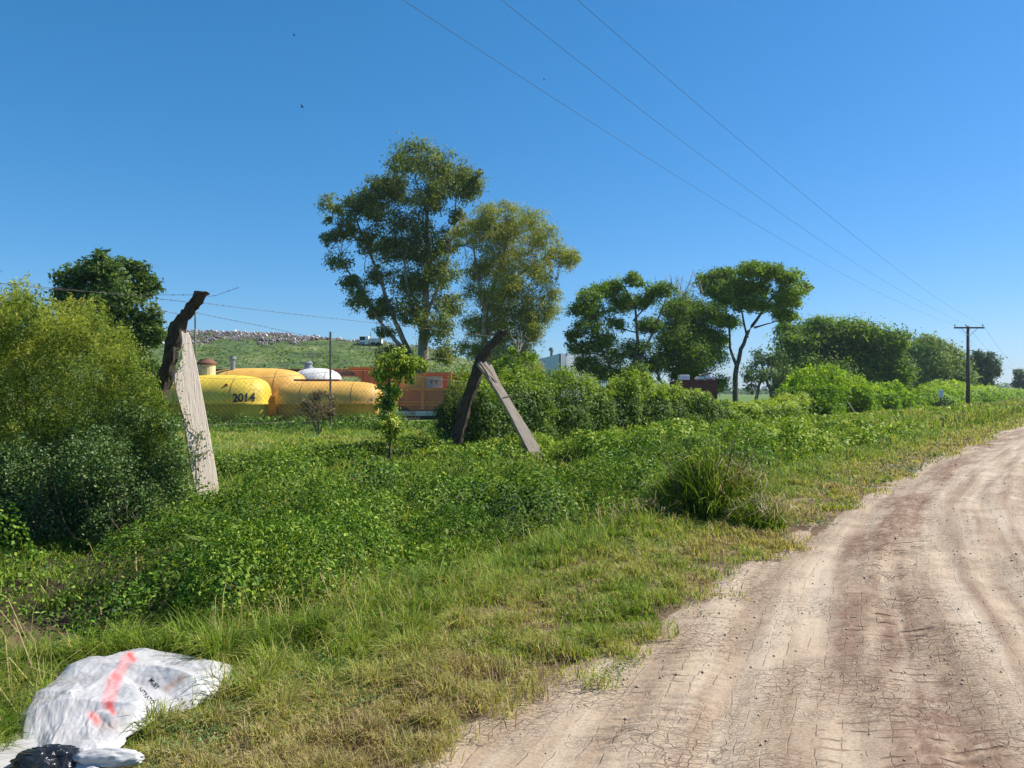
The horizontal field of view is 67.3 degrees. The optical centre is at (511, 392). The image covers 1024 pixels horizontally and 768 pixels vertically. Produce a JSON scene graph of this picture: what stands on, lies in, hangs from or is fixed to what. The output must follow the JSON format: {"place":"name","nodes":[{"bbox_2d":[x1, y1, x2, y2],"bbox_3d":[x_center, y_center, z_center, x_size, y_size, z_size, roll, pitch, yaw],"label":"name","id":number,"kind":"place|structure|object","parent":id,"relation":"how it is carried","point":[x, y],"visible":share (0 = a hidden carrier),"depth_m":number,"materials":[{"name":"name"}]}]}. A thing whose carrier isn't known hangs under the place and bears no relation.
{"place":"outdoors","nodes":[
{"label":"outdoors","id":0,"kind":"place"},
{"bbox_2d":[0,333,559,406],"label":"hill","id":1,"kind":"structure","parent":0,"point":[253,342],"depth_m":114.14,"materials":[{"name":"green plant"}]},
{"bbox_2d":[133,329,435,350],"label":"rubbish heap","id":2,"kind":"object","parent":1,"relation":"on","point":[253,335],"visible":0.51,"depth_m":127.56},
{"bbox_2d":[0,331,582,402],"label":"hill scrub","id":3,"kind":"object","parent":1,"relation":"on","point":[364,365],"visible":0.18,"depth_m":113.95,"materials":[{"name":"green plant"}]},
{"bbox_2d":[359,333,382,345],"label":"lorry","id":4,"kind":"object","parent":1,"relation":"on","point":[363,340],"visible":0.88,"depth_m":127.10,"materials":[{"name":"white metal"}]},
{"bbox_2d":[216,369,357,376],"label":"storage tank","id":5,"kind":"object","parent":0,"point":[346,372],"depth_m":49.94,"materials":[{"name":"metal"}]},
{"bbox_2d":[0,393,1021,767],"bbox_3d":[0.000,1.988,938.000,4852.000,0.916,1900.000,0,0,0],"label":"ground","id":6,"kind":"structure","parent":0,"point":[664,615],"depth_m":7.13,"materials":[{"name":"soil"}]},
{"bbox_2d":[0,270,190,497],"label":"plume bush","id":7,"kind":"object","parent":6,"relation":"on","point":[81,327],"visible":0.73,"depth_m":10.38,"materials":[{"name":"green plant"}]},
{"bbox_2d":[0,395,201,552],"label":"round leaf shrub","id":8,"kind":"object","parent":6,"relation":"on","point":[41,495],"visible":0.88,"depth_m":9.59,"materials":[{"name":"green plant"}]},
{"bbox_2d":[44,246,167,380],"bbox_3d":[-15.755,-1.993,29.928,4.684,7.485,4.991,0,0,-42],"label":"dark round tree","id":9,"kind":"object","parent":6,"relation":"on","point":[100,271],"visible":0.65,"depth_m":29.66,"materials":[{"name":"green plant"}]},
{"bbox_2d":[0,648,243,767],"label":"woven sack","id":10,"kind":"object","parent":6,"relation":"on","point":[87,703],"visible":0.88,"depth_m":3.76,"materials":[{"name":"plastic"}]},
{"bbox_2d":[9,744,79,767],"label":"black bag","id":11,"kind":"object","parent":10,"relation":"on","point":[53,756],"visible":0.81,"depth_m":3.21,"materials":[{"name":"black plastic"}]},
{"bbox_2d":[73,748,143,767],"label":"torn strip","id":12,"kind":"object","parent":10,"relation":"on","point":[111,757],"visible":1,"depth_m":3.19,"materials":[{"name":"plastic"}]},
{"bbox_2d":[155,291,209,405],"bbox_3d":[-5.965,-0.285,13.474,0.788,3.273,0.456,15,10,-3],"label":"fence post","id":13,"kind":"object","parent":6,"relation":"on","point":[178,324],"visible":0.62,"depth_m":13.36,"materials":[{"name":"brown wood"}]},
{"bbox_2d":[7,297,176,313],"bbox_3d":[-7.042,-1.389,12.062,0.364,0.118,3.693,0,0,43],"label":"barbed wire","id":14,"kind":"object","parent":13,"relation":"attached to","point":[119,306],"visible":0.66,"depth_m":12.64,"materials":[{"name":"grey metal"}]},
{"bbox_2d":[1,283,183,295],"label":"barbed wire","id":15,"kind":"object","parent":13,"relation":"attached to","point":[77,290],"visible":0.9,"depth_m":12.08,"materials":[{"name":"grey metal"}]},
{"bbox_2d":[9,284,190,302],"bbox_3d":[-6.951,-1.599,12.000,3.714,0.125,0.350,0,0,-43],"label":"barbed wire","id":16,"kind":"object","parent":13,"relation":"attached to","point":[105,292],"visible":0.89,"depth_m":12.48,"materials":[{"name":"grey metal"}]},
{"bbox_2d":[195,312,475,361],"bbox_3d":[-3.606,-1.103,16.871,0.969,0.618,8.235,0,0,34],"label":"barbed wire","id":17,"kind":"object","parent":13,"relation":"attached to","point":[323,339],"visible":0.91,"depth_m":16.42,"materials":[{"name":"grey metal"}]},
{"bbox_2d":[199,302,492,336],"bbox_3d":[-3.178,-1.511,16.664,0.649,0.157,8.234,0,0,36],"label":"barbed wire","id":18,"kind":"object","parent":13,"relation":"attached to","point":[333,318],"visible":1,"depth_m":16.11,"materials":[{"name":"grey metal"}]},
{"bbox_2d":[169,343,212,498],"bbox_3d":[-5.171,0.521,12.275,1.112,2.702,0.560,0,0,39],"label":"creeper","id":19,"kind":"object","parent":6,"relation":"on","point":[200,432],"visible":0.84,"depth_m":12.26,"materials":[{"name":"green plant"}]},
{"bbox_2d":[194,311,195,359],"bbox_3d":[-10.704,-0.757,26.000,0.055,4.714,0.055,0,0,-28],"label":"wooden stake","id":20,"kind":"object","parent":6,"relation":"on","point":[195,335],"depth_m":25.98,"materials":[{"name":"wood"}]},
{"bbox_2d":[173,331,218,497],"bbox_3d":[-5.131,0.415,12.447,0.535,3.096,0.113,-3,-21,-28],"label":"wooden brace","id":21,"kind":"object","parent":6,"relation":"on","point":[189,386],"visible":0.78,"depth_m":12.41,"materials":[{"name":"grey wood"}]},
{"bbox_2d":[166,359,272,422],"bbox_3d":[-15.426,-0.022,39.500,5.989,3.390,3.210,0,0,0],"label":"yellow tank","id":22,"kind":"object","parent":6,"relation":"on","point":[207,369],"visible":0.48,"depth_m":38.61,"materials":[{"name":"metal"}]},
{"bbox_2d":[1,411,451,432],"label":"yard weeds","id":23,"kind":"object","parent":6,"relation":"on","point":[256,424],"visible":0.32,"depth_m":33.69,"materials":[{"name":"green plant"}]},
{"bbox_2d":[216,356,304,420],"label":"amber tank","id":24,"kind":"object","parent":6,"relation":"on","point":[274,374],"visible":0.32,"depth_m":42.17,"materials":[{"name":"metal"}]},
{"bbox_2d":[168,425,455,482],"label":"fence foot weeds","id":25,"kind":"object","parent":6,"relation":"on","point":[252,457],"visible":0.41,"depth_m":17.13,"materials":[{"name":"green plant"}]},
{"bbox_2d":[296,387,338,433],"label":"twiggy shrub","id":26,"kind":"object","parent":6,"relation":"on","point":[311,412],"visible":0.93,"depth_m":29.97,"materials":[{"name":"brown plant"}]},
{"bbox_2d":[298,361,341,378],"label":"white dome tank","id":27,"kind":"object","parent":6,"relation":"on","point":[308,369],"visible":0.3,"depth_m":47.64,"materials":[{"name":"metal"}]},
{"bbox_2d":[275,379,382,422],"bbox_3d":[-9.551,0.451,40.300,5.550,2.310,2.782,0,0,0],"label":"amber tank","id":28,"kind":"object","parent":6,"relation":"on","point":[286,398],"visible":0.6,"depth_m":39.42,"materials":[{"name":"metal"}]},
{"bbox_2d":[329,332,330,426],"bbox_3d":[-7.789,-0.503,33.000,0.083,4.206,0.083,0,0,17],"label":"metal post","id":29,"kind":"object","parent":6,"relation":"on","point":[330,370],"visible":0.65,"depth_m":32.96,"materials":[{"name":"metal"}]},
{"bbox_2d":[348,367,393,384],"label":"orange skip","id":30,"kind":"object","parent":6,"relation":"on","point":[362,374],"visible":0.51,"depth_m":43.00,"materials":[{"name":"paint"}]},
{"bbox_2d":[368,345,432,462],"bbox_3d":[-2.641,0.372,18.071,1.533,2.997,1.131,0,0,-20],"label":"fence vine","id":31,"kind":"object","parent":6,"relation":"on","point":[387,405],"visible":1,"depth_m":17.90,"materials":[{"name":"green plant"}]},
{"bbox_2d":[313,129,491,373],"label":"eucalyptus tree","id":32,"kind":"object","parent":6,"relation":"on","point":[464,183],"visible":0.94,"depth_m":61.66,"materials":[{"name":"green plant"}]},
{"bbox_2d":[383,407,479,419],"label":"flatbed chassis","id":33,"kind":"object","parent":6,"relation":"on","point":[409,414],"visible":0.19,"depth_m":40.90,"materials":[{"name":"blue paint"}]},
{"bbox_2d":[395,372,487,409],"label":"tipper body","id":34,"kind":"object","parent":33,"relation":"on","point":[407,401],"visible":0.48,"depth_m":41.00,"materials":[{"name":"orange paint"}]},
{"bbox_2d":[0,409,928,653],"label":"tall grass","id":35,"kind":"structure","parent":6,"relation":"on","point":[237,435],"depth_m":9.97,"materials":[{"name":"green plant"}]},
{"bbox_2d":[0,419,953,767],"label":"dead stems","id":36,"kind":"object","parent":6,"relation":"on","point":[330,593],"visible":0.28,"depth_m":5.53,"materials":[{"name":"beige plant"}]},
{"bbox_2d":[450,329,507,444],"bbox_3d":[-0.966,0.105,20.204,0.707,3.909,0.377,15,14,-4],"label":"fence post","id":37,"kind":"object","parent":6,"relation":"on","point":[467,400],"visible":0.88,"depth_m":20.14,"materials":[{"name":"brown wood"}]},
{"bbox_2d":[148,370,476,467],"bbox_3d":[-4.033,0.514,17.756,0.203,2.074,8.840,0,0,44],"label":"chain link fence","id":38,"kind":"object","parent":37,"relation":"attached to","point":[320,411],"visible":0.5,"depth_m":17.31,"materials":[{"name":"metal"}]},
{"bbox_2d":[92,417,913,626],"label":"broad weeds","id":39,"kind":"object","parent":6,"relation":"on","point":[193,537],"visible":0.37,"depth_m":7.98,"materials":[{"name":"green plant"}]},
{"bbox_2d":[0,403,1023,647],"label":"ditch weeds","id":40,"kind":"object","parent":6,"relation":"on","point":[246,537],"visible":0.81,"depth_m":8.70,"materials":[{"name":"green plant"}]},
{"bbox_2d":[443,197,583,378],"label":"olive green tree","id":41,"kind":"object","parent":6,"relation":"on","point":[495,296],"visible":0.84,"depth_m":55.27,"materials":[{"name":"green plant"}]},
{"bbox_2d":[477,361,549,464],"bbox_3d":[0.050,0.621,19.357,1.002,3.435,0.194,-32,-14,-33],"label":"wooden brace","id":42,"kind":"object","parent":6,"relation":"on","point":[528,441],"visible":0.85,"depth_m":19.41,"materials":[{"name":"grey wood"}]},
{"bbox_2d":[490,330,545,385],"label":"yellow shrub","id":43,"kind":"object","parent":6,"relation":"on","point":[512,363],"visible":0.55,"depth_m":26.93,"materials":[{"name":"green plant"}]},
{"bbox_2d":[432,363,640,446],"bbox_3d":[1.205,0.419,24.796,2.392,2.828,10.003,0,0,36],"label":"fence hedge","id":44,"kind":"object","parent":6,"relation":"on","point":[592,413],"visible":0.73,"depth_m":23.53,"materials":[{"name":"green plant"}]},
{"bbox_2d":[522,348,621,398],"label":"metal warehouse","id":45,"kind":"structure","parent":6,"relation":"on","point":[551,361],"depth_m":101.75,"materials":[{"name":"white metal"}]},
{"bbox_2d":[563,270,683,383],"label":"feathery tree","id":46,"kind":"object","parent":6,"relation":"on","point":[588,309],"visible":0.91,"depth_m":59.82,"materials":[{"name":"green plant"}]},
{"bbox_2d":[578,490,680,530],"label":"reed clump","id":47,"kind":"object","parent":6,"relation":"on","point":[634,507],"visible":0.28,"depth_m":9.21,"materials":[{"name":"green plant"}]},
{"bbox_2d":[588,367,733,429],"bbox_3d":[6.367,0.466,31.623,3.085,2.776,10.700,0,0,37],"label":"fence hedge","id":48,"kind":"object","parent":6,"relation":"on","point":[655,404],"visible":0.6,"depth_m":30.03,"materials":[{"name":"green plant"}]},
{"bbox_2d":[619,460,731,521],"bbox_3d":[2.008,1.286,9.653,1.708,0.943,1.758,0,0,0],"label":"reed clump","id":49,"kind":"object","parent":6,"relation":"on","point":[664,501],"visible":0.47,"depth_m":9.47,"materials":[{"name":"green plant"}]},
{"bbox_2d":[670,380,716,403],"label":"maroon container","id":50,"kind":"object","parent":6,"relation":"on","point":[710,386],"visible":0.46,"depth_m":56.00,"materials":[{"name":"metal"}]},
{"bbox_2d":[678,375,688,379],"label":"white box","id":51,"kind":"object","parent":50,"relation":"on","point":[684,377],"visible":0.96,"depth_m":56.40,"materials":[{"name":"plastic"}]},
{"bbox_2d":[704,375,714,379],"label":"scrap sheet","id":52,"kind":"object","parent":50,"relation":"on","point":[709,377],"visible":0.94,"depth_m":56.15,"materials":[{"name":"white metal"}]},
{"bbox_2d":[646,269,741,395],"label":"bushy tree","id":53,"kind":"object","parent":6,"relation":"on","point":[689,339],"visible":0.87,"depth_m":61.76,"materials":[{"name":"green plant"}]},
{"bbox_2d":[614,428,794,523],"bbox_3d":[2.393,1.041,9.624,2.224,1.226,2.174,0,0,0],"label":"reed clump","id":54,"kind":"object","parent":6,"relation":"on","point":[714,472],"visible":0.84,"depth_m":9.33,"materials":[{"name":"green plant"}]},
{"bbox_2d":[690,259,814,401],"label":"umbrella tree","id":55,"kind":"object","parent":6,"relation":"on","point":[749,294],"visible":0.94,"depth_m":63.80,"materials":[{"name":"green plant"}]},
{"bbox_2d":[713,448,803,512],"bbox_3d":[2.929,1.156,9.900,1.631,0.933,1.832,0,0,34],"label":"reed clump","id":56,"kind":"object","parent":6,"relation":"on","point":[758,483],"visible":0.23,"depth_m":9.76,"materials":[{"name":"green plant"}]},
{"bbox_2d":[697,390,821,422],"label":"creeper","id":57,"kind":"object","parent":6,"relation":"on","point":[783,405],"visible":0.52,"depth_m":39.84,"materials":[{"name":"green plant"}]},
{"bbox_2d":[709,487,815,532],"bbox_3d":[2.876,1.368,8.934,1.328,0.513,1.253,0,0,33],"label":"reed clump","id":58,"kind":"object","parent":6,"relation":"on","point":[755,514],"visible":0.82,"depth_m":8.78,"materials":[{"name":"green plant"}]},
{"bbox_2d":[739,344,801,400],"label":"tree","id":59,"kind":"object","parent":6,"relation":"on","point":[766,374],"visible":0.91,"depth_m":84.91,"materials":[{"name":"green plant"}]},
{"bbox_2d":[626,382,1020,394],"bbox_3d":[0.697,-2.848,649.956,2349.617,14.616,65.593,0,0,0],"label":"distant woods","id":60,"kind":"object","parent":6,"relation":"on","point":[762,391],"visible":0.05,"depth_m":635.38,"materials":[{"name":"green plant"}]},
{"bbox_2d":[768,362,881,416],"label":"vine mound","id":61,"kind":"object","parent":6,"relation":"on","point":[829,388],"visible":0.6,"depth_m":47.69,"materials":[{"name":"green plant"}]},
{"bbox_2d":[758,310,924,392],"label":"broad dark tree","id":62,"kind":"object","parent":6,"relation":"on","point":[854,346],"visible":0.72,"depth_m":90.14,"materials":[{"name":"green plant"}]},
{"bbox_2d":[851,379,931,409],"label":"vine mound","id":63,"kind":"object","parent":6,"relation":"on","point":[893,395],"visible":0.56,"depth_m":61.93,"materials":[{"name":"green plant"}]},
{"bbox_2d":[805,398,1023,430],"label":"rusty weeds","id":64,"kind":"object","parent":6,"relation":"on","point":[965,418],"visible":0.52,"depth_m":39.81,"materials":[{"name":"green plant"}]},
{"bbox_2d":[882,331,983,391],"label":"smooth dome tree","id":65,"kind":"object","parent":6,"relation":"on","point":[935,357],"visible":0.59,"depth_m":115.92,"materials":[{"name":"green plant"}]},
{"bbox_2d":[939,390,942,405],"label":"marker post","id":66,"kind":"object","parent":6,"relation":"on","point":[940,393],"visible":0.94,"depth_m":77.90,"materials":[{"name":"white plastic"}]},
{"bbox_2d":[910,378,980,406],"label":"vine mound","id":67,"kind":"object","parent":6,"relation":"on","point":[954,391],"visible":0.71,"depth_m":86.56,"materials":[{"name":"green plant"}]},
{"bbox_2d":[954,324,984,403],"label":"power pole","id":68,"kind":"object","parent":6,"relation":"on","point":[967,328],"visible":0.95,"depth_m":79.85,"materials":[{"name":"grey wood"}]},
{"bbox_2d":[403,0,1013,368],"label":"power line","id":69,"kind":"object","parent":68,"relation":"attached to","point":[615,137],"visible":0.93,"depth_m":25.65,"materials":[{"name":"metal"}]},
{"bbox_2d":[503,1,1007,366],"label":"power line","id":70,"kind":"object","parent":68,"relation":"attached to","point":[709,161],"visible":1,"depth_m":29.32,"materials":[{"name":"metal"}]},
{"bbox_2d":[580,2,1014,365],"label":"power line","id":71,"kind":"object","parent":68,"relation":"attached to","point":[745,145],"visible":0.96,"depth_m":28.90,"materials":[{"name":"metal"}]},
{"bbox_2d":[964,345,1007,386],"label":"lone far tree","id":72,"kind":"object","parent":6,"relation":"on","point":[989,370],"visible":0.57,"depth_m":148.68,"materials":[{"name":"green plant"}]},
{"bbox_2d":[970,383,1023,402],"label":"shrub row","id":73,"kind":"object","parent":6,"relation":"on","point":[990,393],"visible":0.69,"depth_m":117.80,"materials":[{"name":"green plant"}]},
{"bbox_2d":[1009,368,1023,388],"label":"slim far tree","id":74,"kind":"object","parent":6,"relation":"on","point":[1018,382],"visible":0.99,"depth_m":188.85,"materials":[{"name":"green plant"}]},
{"bbox_2d":[0,411,1023,767],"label":"verge grass","id":75,"kind":"structure","parent":0,"point":[418,665],"depth_m":4.72,"materials":[{"name":"green plant"}]},
{"bbox_2d":[0,0,1023,389],"label":"sky","id":76,"kind":"structure","parent":0,"point":[175,136],"materials":[{"name":"blue"}]},
{"bbox_2d":[369,424,1023,767],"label":"dirt road","id":77,"kind":"structure","parent":0,"point":[935,716],"depth_m":4.50,"materials":[{"name":"beige soil"}]},
{"bbox_2d":[511,464,1022,766],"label":"mud clods","id":78,"kind":"object","parent":77,"relation":"on","point":[702,671],"visible":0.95,"depth_m":5.02,"materials":[{"name":"brown soil"}]}
]}

